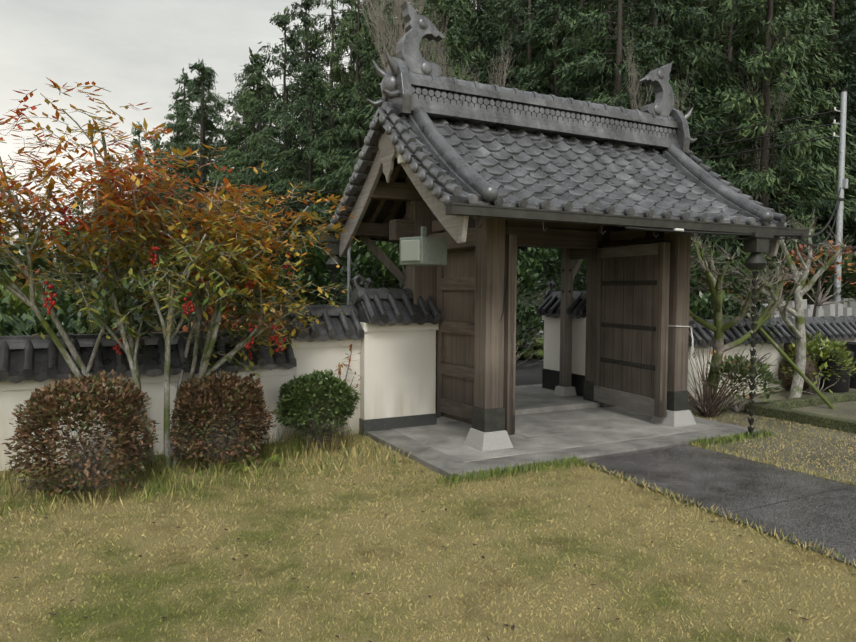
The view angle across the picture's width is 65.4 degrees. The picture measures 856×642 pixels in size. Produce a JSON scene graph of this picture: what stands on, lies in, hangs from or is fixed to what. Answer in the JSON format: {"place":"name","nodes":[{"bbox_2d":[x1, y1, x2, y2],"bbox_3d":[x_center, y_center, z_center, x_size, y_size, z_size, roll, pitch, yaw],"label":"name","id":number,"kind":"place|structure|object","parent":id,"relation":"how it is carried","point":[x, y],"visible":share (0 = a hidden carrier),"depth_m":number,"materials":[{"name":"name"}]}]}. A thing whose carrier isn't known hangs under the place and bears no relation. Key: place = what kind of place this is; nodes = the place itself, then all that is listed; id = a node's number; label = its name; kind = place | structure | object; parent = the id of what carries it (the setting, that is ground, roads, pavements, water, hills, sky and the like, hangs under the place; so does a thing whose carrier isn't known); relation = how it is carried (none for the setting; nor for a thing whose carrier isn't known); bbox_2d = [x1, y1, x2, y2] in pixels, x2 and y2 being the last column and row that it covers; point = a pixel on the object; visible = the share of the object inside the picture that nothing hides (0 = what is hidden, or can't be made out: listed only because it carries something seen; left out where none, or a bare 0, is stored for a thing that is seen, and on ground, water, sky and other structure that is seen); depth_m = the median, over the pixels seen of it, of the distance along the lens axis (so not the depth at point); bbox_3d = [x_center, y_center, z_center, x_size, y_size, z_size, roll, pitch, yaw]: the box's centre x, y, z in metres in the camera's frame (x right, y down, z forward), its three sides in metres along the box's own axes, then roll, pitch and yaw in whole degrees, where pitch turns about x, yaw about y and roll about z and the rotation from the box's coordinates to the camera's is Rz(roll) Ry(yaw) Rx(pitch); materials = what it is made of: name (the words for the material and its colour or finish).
{"place":"outdoors","nodes":[
{"label":"outdoors","id":0,"kind":"place"},
{"bbox_2d":[0,0,482,287],"label":"sky","id":1,"kind":"structure","parent":0,"point":[134,50],"materials":[{"name":"white"}]},
{"bbox_2d":[0,291,855,641],"bbox_3d":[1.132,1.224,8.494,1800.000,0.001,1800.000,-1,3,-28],"label":"lawn","id":2,"kind":"structure","parent":0,"point":[432,573],"depth_m":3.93,"materials":[{"name":"plant"}]},
{"bbox_2d":[2,369,159,503],"bbox_3d":[-2.766,0.938,5.364,1.128,1.128,1.212,-1,3,-28],"label":"azalea shrub","id":3,"kind":"object","parent":2,"relation":"on","point":[46,404],"visible":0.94,"depth_m":5.16,"materials":[{"name":"brown plant"}]},
{"bbox_2d":[0,77,358,467],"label":"small tree","id":4,"kind":"object","parent":2,"relation":"on","point":[225,251],"visible":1,"depth_m":5.85,"materials":[{"name":"orange plant"}]},
{"bbox_2d":[125,283,246,332],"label":"bush","id":5,"kind":"object","parent":2,"relation":"on","point":[211,309],"visible":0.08,"depth_m":12.71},
{"bbox_2d":[155,59,236,259],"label":"conifer","id":6,"kind":"object","parent":2,"relation":"on","point":[198,90],"visible":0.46,"depth_m":53.98,"materials":[{"name":"green plant"}]},
{"bbox_2d":[170,369,276,470],"bbox_3d":[-1.907,0.966,6.191,0.984,1.110,1.065,-1,3,-28],"label":"azalea shrub","id":7,"kind":"object","parent":2,"relation":"on","point":[235,389],"visible":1,"depth_m":5.99,"materials":[{"name":"brown plant"}]},
{"bbox_2d":[227,344,361,471],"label":"plants","id":8,"kind":"object","parent":2,"relation":"on","point":[277,451],"visible":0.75,"depth_m":6.30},
{"bbox_2d":[271,369,360,455],"bbox_3d":[-1.121,0.901,6.729,0.899,0.850,0.958,-1,3,-28],"label":"boxwood shrub","id":9,"kind":"object","parent":2,"relation":"on","point":[317,386],"visible":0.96,"depth_m":6.55,"materials":[{"name":"green plant"}]},
{"bbox_2d":[357,0,418,70],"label":"bare tree","id":10,"kind":"object","parent":2,"relation":"on","point":[362,1],"visible":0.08,"depth_m":24.45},
{"bbox_2d":[365,0,424,71],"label":"bare tree","id":11,"kind":"object","parent":2,"relation":"on","point":[399,18],"visible":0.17,"depth_m":21.02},
{"bbox_2d":[356,0,473,80],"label":"bare tree","id":12,"kind":"object","parent":2,"relation":"on","point":[424,50],"visible":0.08,"depth_m":22.52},
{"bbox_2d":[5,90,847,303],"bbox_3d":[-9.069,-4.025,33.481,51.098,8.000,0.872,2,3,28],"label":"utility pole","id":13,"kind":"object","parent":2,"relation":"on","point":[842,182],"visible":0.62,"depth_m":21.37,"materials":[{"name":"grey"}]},
{"bbox_2d":[0,274,855,470],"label":"temple walls","id":14,"kind":"structure","parent":2,"relation":"on","point":[389,335],"depth_m":7.32,"materials":[{"name":"white paint"}]},
{"bbox_2d":[515,359,543,385],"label":"road","id":15,"kind":"structure","parent":2,"relation":"on","point":[525,374],"depth_m":13.02,"materials":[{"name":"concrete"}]},
{"bbox_2d":[0,297,149,335],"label":"bush","id":16,"kind":"object","parent":15,"relation":"on","point":[28,322],"visible":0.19,"depth_m":8.25,"materials":[{"name":"plant"}]},
{"bbox_2d":[13,270,204,334],"bbox_3d":[-4.671,0.205,10.162,3.055,2.047,3.089,-2,4,-41],"label":"bush","id":17,"kind":"object","parent":15,"relation":"on","point":[68,300],"visible":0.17,"depth_m":9.69,"materials":[{"name":"plant"}]},
{"bbox_2d":[347,247,349,304],"bbox_3d":[-1.057,-0.210,8.912,0.041,2.800,0.041,3,4,40],"label":"pipe pole","id":18,"kind":"object","parent":15,"relation":"on","point":[348,277],"depth_m":8.88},
{"bbox_2d":[516,299,543,365],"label":"bush","id":19,"kind":"object","parent":15,"relation":"on","point":[531,321],"visible":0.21,"depth_m":13.70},
{"bbox_2d":[516,338,543,359],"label":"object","id":20,"kind":"structure","parent":15,"relation":"on","point":[527,354],"depth_m":15.35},
{"bbox_2d":[689,291,766,319],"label":"bush","id":21,"kind":"object","parent":15,"relation":"on","point":[695,307],"visible":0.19,"depth_m":14.79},
{"bbox_2d":[744,298,855,317],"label":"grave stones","id":22,"kind":"object","parent":15,"relation":"on","point":[841,309],"visible":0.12,"depth_m":18.42,"materials":[{"name":"grey"}]},
{"bbox_2d":[782,240,855,316],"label":"maple","id":23,"kind":"object","parent":15,"relation":"on","point":[819,301],"depth_m":12.72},
{"bbox_2d":[339,131,780,450],"bbox_3d":[1.396,-0.466,7.880,4.220,3.337,3.064,-1,3,-28],"label":"gate frame","id":24,"kind":"object","parent":2,"relation":"on","point":[577,243],"visible":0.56,"depth_m":7.68,"materials":[{"name":"wood"}]},
{"bbox_2d":[400,226,446,265],"bbox_3d":[-0.048,-0.720,6.394,0.300,0.370,0.375,3,4,42],"label":"lantern","id":25,"kind":"object","parent":24,"relation":"attached to","point":[422,249],"visible":1,"depth_m":6.28,"materials":[{"name":"grey"}]},
{"bbox_2d":[436,234,669,434],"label":"gate doors","id":26,"kind":"structure","parent":24,"relation":"attached to","point":[631,327],"depth_m":7.75,"materials":[{"name":"wood"}]},
{"bbox_2d":[328,1,786,239],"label":"gate roof tiles","id":27,"kind":"object","parent":24,"relation":"on","point":[454,139],"visible":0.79,"depth_m":7.16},
{"bbox_2d":[320,202,809,437],"bbox_3d":[1.502,0.088,7.964,4.710,2.324,3.330,-1,3,-28],"label":"rain gutter","id":28,"kind":"object","parent":24,"relation":"attached to","point":[757,246],"visible":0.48,"depth_m":6.82,"materials":[{"name":"metal"}]},
{"bbox_2d":[468,187,840,324],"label":"eave cables","id":29,"kind":"object","parent":24,"relation":"attached to","point":[680,231],"visible":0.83,"depth_m":6.92,"materials":[{"name":"black"}]},
{"bbox_2d":[548,0,758,282],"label":"conifer","id":30,"kind":"object","parent":2,"relation":"on","point":[687,14],"visible":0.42,"depth_m":27.73,"materials":[{"name":"green plant"}]},
{"bbox_2d":[577,443,855,566],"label":"path paving","id":31,"kind":"structure","parent":2,"relation":"on","point":[803,507],"depth_m":5.35,"materials":[{"name":"concrete"}]},
{"bbox_2d":[689,233,805,401],"bbox_3d":[4.309,-0.060,9.122,2.707,2.705,1.661,-1,3,-28],"label":"pruned tree","id":32,"kind":"object","parent":2,"relation":"on","point":[715,283],"visible":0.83,"depth_m":8.96,"materials":[{"name":"green plant"}]},
{"bbox_2d":[685,0,855,303],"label":"conifer","id":33,"kind":"object","parent":2,"relation":"on","point":[764,180],"visible":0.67,"depth_m":25.54,"materials":[{"name":"green plant"}]},
{"bbox_2d":[689,388,855,482],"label":"gravel ground","id":34,"kind":"structure","parent":2,"relation":"on","point":[818,440],"depth_m":7.04,"materials":[{"name":"gravel"}]},
{"bbox_2d":[688,340,749,413],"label":"shrub","id":35,"kind":"object","parent":34,"relation":"on","point":[706,411],"visible":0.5,"depth_m":8.60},
{"bbox_2d":[700,354,785,411],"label":"green shrub","id":36,"kind":"object","parent":34,"relation":"on","point":[767,375],"visible":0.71,"depth_m":8.82,"materials":[{"name":"plant"}]},
{"bbox_2d":[687,318,801,417],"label":"bare bush stems","id":37,"kind":"object","parent":34,"relation":"on","point":[713,408],"visible":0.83,"depth_m":8.49,"materials":[{"name":"plant"}]},
{"bbox_2d":[723,244,784,365],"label":"green shrub","id":38,"kind":"object","parent":34,"relation":"on","point":[744,269],"visible":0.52,"depth_m":9.94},
{"bbox_2d":[778,343,817,390],"bbox_3d":[5.965,0.751,10.783,0.600,0.770,0.600,-1,3,-28],"label":"ceramic jar","id":39,"kind":"object","parent":34,"relation":"on","point":[782,377],"visible":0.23,"depth_m":10.63,"materials":[{"name":"brown"}]},
{"bbox_2d":[744,391,855,433],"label":"gravel bed","id":40,"kind":"object","parent":34,"relation":"on","point":[816,411],"visible":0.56,"depth_m":8.70,"materials":[{"name":"gravel"}]},
{"bbox_2d":[745,313,835,408],"bbox_3d":[4.991,0.562,9.188,1.168,1.332,0.056,1,3,17],"label":"support pole","id":41,"kind":"object","parent":40,"relation":"on","point":[795,367],"visible":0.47,"depth_m":9.16,"materials":[{"name":"green wood"}]},
{"bbox_2d":[776,329,855,394],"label":"green shrub","id":42,"kind":"object","parent":34,"relation":"on","point":[813,347],"visible":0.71,"depth_m":10.26,"materials":[{"name":"plant"}]},
{"bbox_2d":[815,342,855,392],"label":"black bins","id":43,"kind":"object","parent":34,"relation":"on","point":[839,386],"visible":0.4,"depth_m":10.69,"materials":[{"name":"black plastic"}]},
{"bbox_2d":[721,209,855,398],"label":"pruned tree","id":44,"kind":"object","parent":2,"relation":"on","point":[799,290],"visible":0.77,"depth_m":9.82,"materials":[{"name":"grey plant"}]},
{"bbox_2d":[794,0,855,291],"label":"conifer","id":45,"kind":"object","parent":2,"relation":"on","point":[845,42],"visible":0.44,"depth_m":31.67,"materials":[{"name":"green plant"}]},
{"bbox_2d":[12,226,854,337],"bbox_3d":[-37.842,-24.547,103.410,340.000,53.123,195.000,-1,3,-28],"label":"hedge","id":46,"kind":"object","parent":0,"point":[526,302],"depth_m":28.72,"materials":[{"name":"plant"}]},
{"bbox_2d":[0,281,49,335],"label":"bush","id":47,"kind":"object","parent":46,"relation":"on","point":[16,303],"visible":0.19,"depth_m":11.05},
{"bbox_2d":[49,197,98,298],"bbox_3d":[-16.411,-1.283,30.992,3.695,9.341,3.750,1,3,18],"label":"conifer","id":48,"kind":"object","parent":46,"relation":"on","point":[78,207],"visible":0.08,"depth_m":30.74,"materials":[{"name":"green plant"}]},
{"bbox_2d":[0,225,155,333],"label":"bush","id":49,"kind":"object","parent":46,"relation":"on","point":[41,262],"visible":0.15,"depth_m":13.25,"materials":[{"name":"plant"}]},
{"bbox_2d":[127,121,154,274],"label":"conifer","id":50,"kind":"object","parent":46,"relation":"on","point":[137,133],"visible":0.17,"depth_m":82.90,"materials":[{"name":"green plant"}]},
{"bbox_2d":[140,102,213,254],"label":"conifer","id":51,"kind":"object","parent":46,"relation":"on","point":[170,116],"visible":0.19,"depth_m":66.10,"materials":[{"name":"green plant"}]},
{"bbox_2d":[154,67,212,252],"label":"conifer","id":52,"kind":"object","parent":46,"relation":"on","point":[177,94],"visible":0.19,"depth_m":70.70,"materials":[{"name":"green plant"}]},
{"bbox_2d":[162,67,229,241],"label":"conifer","id":53,"kind":"object","parent":46,"relation":"on","point":[209,81],"visible":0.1,"depth_m":57.97,"materials":[{"name":"green plant"}]},
{"bbox_2d":[174,108,218,253],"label":"conifer","id":54,"kind":"object","parent":46,"relation":"on","point":[206,132],"visible":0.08,"depth_m":63.66,"materials":[{"name":"green plant"}]},
{"bbox_2d":[142,249,290,330],"bbox_3d":[-4.521,-0.601,14.140,3.254,2.117,3.088,2,3,26],"label":"bush","id":55,"kind":"object","parent":46,"relation":"on","point":[236,296],"visible":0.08,"depth_m":13.63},
{"bbox_2d":[162,245,299,330],"bbox_3d":[-4.404,-0.726,14.556,3.345,2.217,3.308,0,3,-6],"label":"bush","id":56,"kind":"object","parent":46,"relation":"on","point":[271,258],"depth_m":14.01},
{"bbox_2d":[201,87,281,232],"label":"conifer","id":57,"kind":"object","parent":46,"relation":"on","point":[234,151],"visible":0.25,"depth_m":48.27,"materials":[{"name":"green plant"}]},
{"bbox_2d":[203,47,295,239],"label":"conifer","id":58,"kind":"object","parent":46,"relation":"on","point":[252,67],"visible":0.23,"depth_m":51.29,"materials":[{"name":"green plant"}]},
{"bbox_2d":[211,69,303,240],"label":"conifer","id":59,"kind":"object","parent":46,"relation":"on","point":[254,95],"visible":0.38,"depth_m":44.89,"materials":[{"name":"green plant"}]},
{"bbox_2d":[213,256,326,319],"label":"bush","id":60,"kind":"object","parent":46,"relation":"on","point":[286,260],"visible":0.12,"depth_m":15.15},
{"bbox_2d":[235,262,325,327],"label":"bush","id":61,"kind":"object","parent":46,"relation":"on","point":[289,284],"visible":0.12,"depth_m":14.41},
{"bbox_2d":[235,7,327,252],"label":"conifer","id":62,"kind":"object","parent":46,"relation":"on","point":[294,41],"visible":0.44,"depth_m":40.64,"materials":[{"name":"green plant"}]},
{"bbox_2d":[235,229,342,315],"bbox_3d":[-3.930,-1.174,16.665,3.722,2.466,3.680,1,3,17],"label":"bush","id":63,"kind":"object","parent":46,"relation":"on","point":[291,255],"visible":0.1,"depth_m":16.08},
{"bbox_2d":[254,271,337,316],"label":"bush","id":64,"kind":"object","parent":46,"relation":"on","point":[312,280],"visible":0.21,"depth_m":15.04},
{"bbox_2d":[268,26,328,215],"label":"conifer","id":65,"kind":"object","parent":46,"relation":"on","point":[301,32],"visible":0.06,"depth_m":54.44,"materials":[{"name":"green plant"}]},
{"bbox_2d":[269,0,347,235],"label":"conifer","id":66,"kind":"object","parent":46,"relation":"on","point":[305,4],"visible":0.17,"depth_m":50.38,"materials":[{"name":"green plant"}]},
{"bbox_2d":[256,58,366,278],"bbox_3d":[-6.436,-7.965,39.075,7.622,14.397,6.739,3,4,44],"label":"conifer","id":67,"kind":"object","parent":46,"relation":"on","point":[297,108],"visible":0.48,"depth_m":38.23,"materials":[{"name":"green plant"}]},
{"bbox_2d":[275,266,350,309],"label":"bush","id":68,"kind":"object","parent":46,"relation":"on","point":[328,281],"visible":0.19,"depth_m":15.29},
{"bbox_2d":[280,0,368,228],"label":"conifer","id":69,"kind":"object","parent":46,"relation":"on","point":[335,115],"visible":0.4,"depth_m":45.70,"materials":[{"name":"green plant"}]},
{"bbox_2d":[282,231,402,304],"bbox_3d":[-2.107,-1.159,16.523,3.888,2.605,3.932,0,3,-12],"label":"bush","id":70,"kind":"object","parent":46,"relation":"on","point":[383,246],"visible":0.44,"depth_m":15.61,"materials":[{"name":"plant"}]},
{"bbox_2d":[320,0,365,171],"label":"conifer","id":71,"kind":"object","parent":46,"relation":"on","point":[349,3],"depth_m":56.33,"materials":[{"name":"green plant"}]},
{"bbox_2d":[318,36,377,249],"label":"conifer","id":72,"kind":"object","parent":46,"relation":"on","point":[348,145],"visible":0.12,"depth_m":44.51,"materials":[{"name":"green plant"}]},
{"bbox_2d":[318,5,377,194],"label":"conifer","id":73,"kind":"object","parent":46,"relation":"on","point":[347,49],"depth_m":51.66,"materials":[{"name":"green plant"}]},
{"bbox_2d":[308,0,397,270],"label":"conifer","id":74,"kind":"object","parent":46,"relation":"on","point":[357,133],"visible":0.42,"depth_m":36.88,"materials":[{"name":"green plant"}]},
{"bbox_2d":[319,0,388,221],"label":"conifer","id":75,"kind":"object","parent":46,"relation":"on","point":[353,58],"depth_m":47.58,"materials":[{"name":"green plant"}]},
{"bbox_2d":[328,257,402,304],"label":"bush","id":76,"kind":"object","parent":46,"relation":"on","point":[354,272],"visible":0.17,"depth_m":16.38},
{"bbox_2d":[342,0,398,195],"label":"conifer","id":77,"kind":"object","parent":46,"relation":"on","point":[370,83],"depth_m":41.24,"materials":[{"name":"green plant"}]},
{"bbox_2d":[326,0,479,243],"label":"conifer","id":78,"kind":"object","parent":46,"relation":"on","point":[371,76],"visible":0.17,"depth_m":33.51,"materials":[{"name":"green plant"}]},
{"bbox_2d":[359,0,530,264],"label":"conifer","id":79,"kind":"object","parent":46,"relation":"on","point":[445,6],"visible":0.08,"depth_m":30.91,"materials":[{"name":"green plant"}]},
{"bbox_2d":[443,0,495,80],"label":"conifer","id":80,"kind":"object","parent":46,"relation":"on","point":[480,43],"visible":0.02,"depth_m":46.35,"materials":[{"name":"green plant"}]},
{"bbox_2d":[442,0,498,84],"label":"conifer","id":81,"kind":"object","parent":46,"relation":"on","point":[472,7],"visible":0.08,"depth_m":40.06,"materials":[{"name":"green plant"}]},
{"bbox_2d":[430,4,515,86],"bbox_3d":[1.068,-4.896,21.900,3.594,10.176,2.338,0,3,-9],"label":"bare tree","id":82,"kind":"object","parent":46,"relation":"on","point":[444,74],"visible":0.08,"depth_m":21.36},
{"bbox_2d":[442,31,514,86],"bbox_3d":[1.814,-5.094,23.386,3.433,10.386,2.233,1,3,15],"label":"bare tree","id":83,"kind":"object","parent":46,"relation":"on","point":[504,67],"visible":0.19,"depth_m":23.27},
{"bbox_2d":[465,0,566,84],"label":"conifer","id":84,"kind":"object","parent":46,"relation":"on","point":[475,31],"visible":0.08,"depth_m":39.80,"materials":[{"name":"green plant"}]},
{"bbox_2d":[480,0,558,94],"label":"conifer","id":85,"kind":"object","parent":46,"relation":"on","point":[499,27],"visible":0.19,"depth_m":35.15,"materials":[{"name":"green plant"}]},
{"bbox_2d":[470,0,574,98],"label":"conifer","id":86,"kind":"object","parent":46,"relation":"on","point":[483,76],"visible":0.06,"depth_m":36.99,"materials":[{"name":"green plant"}]},
{"bbox_2d":[483,0,562,252],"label":"conifer","id":87,"kind":"object","parent":46,"relation":"on","point":[522,11],"visible":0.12,"depth_m":33.07,"materials":[{"name":"green plant"}]},
{"bbox_2d":[516,260,554,319],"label":"bush","id":88,"kind":"object","parent":46,"relation":"on","point":[528,284],"visible":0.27,"depth_m":15.99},
{"bbox_2d":[516,247,586,304],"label":"bush","id":89,"kind":"object","parent":46,"relation":"on","point":[540,255],"visible":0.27,"depth_m":19.24,"materials":[{"name":"plant"}]},
{"bbox_2d":[506,0,604,275],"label":"conifer","id":90,"kind":"object","parent":46,"relation":"on","point":[565,7],"visible":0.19,"depth_m":30.02,"materials":[{"name":"green plant"}]},
{"bbox_2d":[549,258,586,290],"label":"bush","id":91,"kind":"object","parent":46,"relation":"on","point":[582,271],"visible":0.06,"depth_m":17.55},
{"bbox_2d":[523,0,632,108],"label":"conifer","id":92,"kind":"object","parent":46,"relation":"on","point":[548,79],"visible":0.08,"depth_m":33.82,"materials":[{"name":"green plant"}]},
{"bbox_2d":[563,1,653,105],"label":"conifer","id":93,"kind":"object","parent":46,"relation":"on","point":[612,26],"visible":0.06,"depth_m":31.45,"materials":[{"name":"green plant"}]},
{"bbox_2d":[527,0,713,272],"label":"conifer","id":94,"kind":"object","parent":46,"relation":"on","point":[578,68],"visible":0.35,"depth_m":26.58,"materials":[{"name":"green plant"}]},
{"bbox_2d":[608,30,697,111],"bbox_3d":[7.899,-5.210,23.986,3.137,10.823,2.041,1,3,15],"label":"bare tree","id":95,"kind":"object","parent":46,"relation":"on","point":[636,86],"visible":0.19,"depth_m":23.66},
{"bbox_2d":[600,0,757,194],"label":"conifer","id":96,"kind":"object","parent":46,"relation":"on","point":[675,71],"visible":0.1,"depth_m":31.13,"materials":[{"name":"green plant"}]},
{"bbox_2d":[638,0,762,239],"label":"conifer","id":97,"kind":"object","parent":46,"relation":"on","point":[710,9],"visible":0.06,"depth_m":33.71,"materials":[{"name":"green plant"}]},
{"bbox_2d":[690,240,747,313],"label":"bush","id":98,"kind":"object","parent":46,"relation":"on","point":[709,250],"visible":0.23,"depth_m":18.29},
{"bbox_2d":[690,248,773,309],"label":"bush","id":99,"kind":"object","parent":46,"relation":"on","point":[744,258],"visible":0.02,"depth_m":24.73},
{"bbox_2d":[648,0,820,268],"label":"conifer","id":100,"kind":"object","parent":46,"relation":"on","point":[705,30],"visible":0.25,"depth_m":30.43,"materials":[{"name":"green plant"}]},
{"bbox_2d":[723,10,791,200],"bbox_3d":[13.749,-6.569,28.500,2.155,13.548,3.868,-1,3,-23],"label":"bare tree","id":101,"kind":"object","parent":46,"relation":"on","point":[756,146],"visible":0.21,"depth_m":27.71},
{"bbox_2d":[714,1,830,224],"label":"conifer","id":102,"kind":"object","parent":46,"relation":"on","point":[748,38],"visible":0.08,"depth_m":33.99,"materials":[{"name":"green plant"}]},
{"bbox_2d":[732,2,824,185],"bbox_3d":[19.038,-11.668,38.083,8.646,18.229,7.645,-1,3,-26],"label":"conifer","id":103,"kind":"object","parent":46,"relation":"on","point":[782,34],"visible":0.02,"depth_m":35.85,"materials":[{"name":"green plant"}]},
{"bbox_2d":[723,0,855,272],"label":"conifer","id":104,"kind":"object","parent":46,"relation":"on","point":[835,75],"visible":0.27,"depth_m":31.57,"materials":[{"name":"green plant"}]},
{"bbox_2d":[767,248,855,303],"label":"bush","id":105,"kind":"object","parent":46,"relation":"on","point":[843,274],"visible":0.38,"depth_m":22.18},
{"bbox_2d":[770,0,855,255],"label":"conifer","id":106,"kind":"object","parent":46,"relation":"on","point":[851,222],"visible":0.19,"depth_m":32.34,"materials":[{"name":"green plant"}]},
{"bbox_2d":[776,0,855,239],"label":"conifer","id":107,"kind":"object","parent":46,"relation":"on","point":[844,9],"visible":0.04,"depth_m":34.05,"materials":[{"name":"green plant"}]},
{"bbox_2d":[824,274,855,301],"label":"bush","id":108,"kind":"object","parent":46,"relation":"on","point":[845,278],"visible":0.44,"depth_m":23.01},
{"bbox_2d":[366,384,759,479],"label":"stone platform","id":109,"kind":"structure","parent":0,"point":[550,424],"depth_m":7.21,"materials":[{"name":"stone"}]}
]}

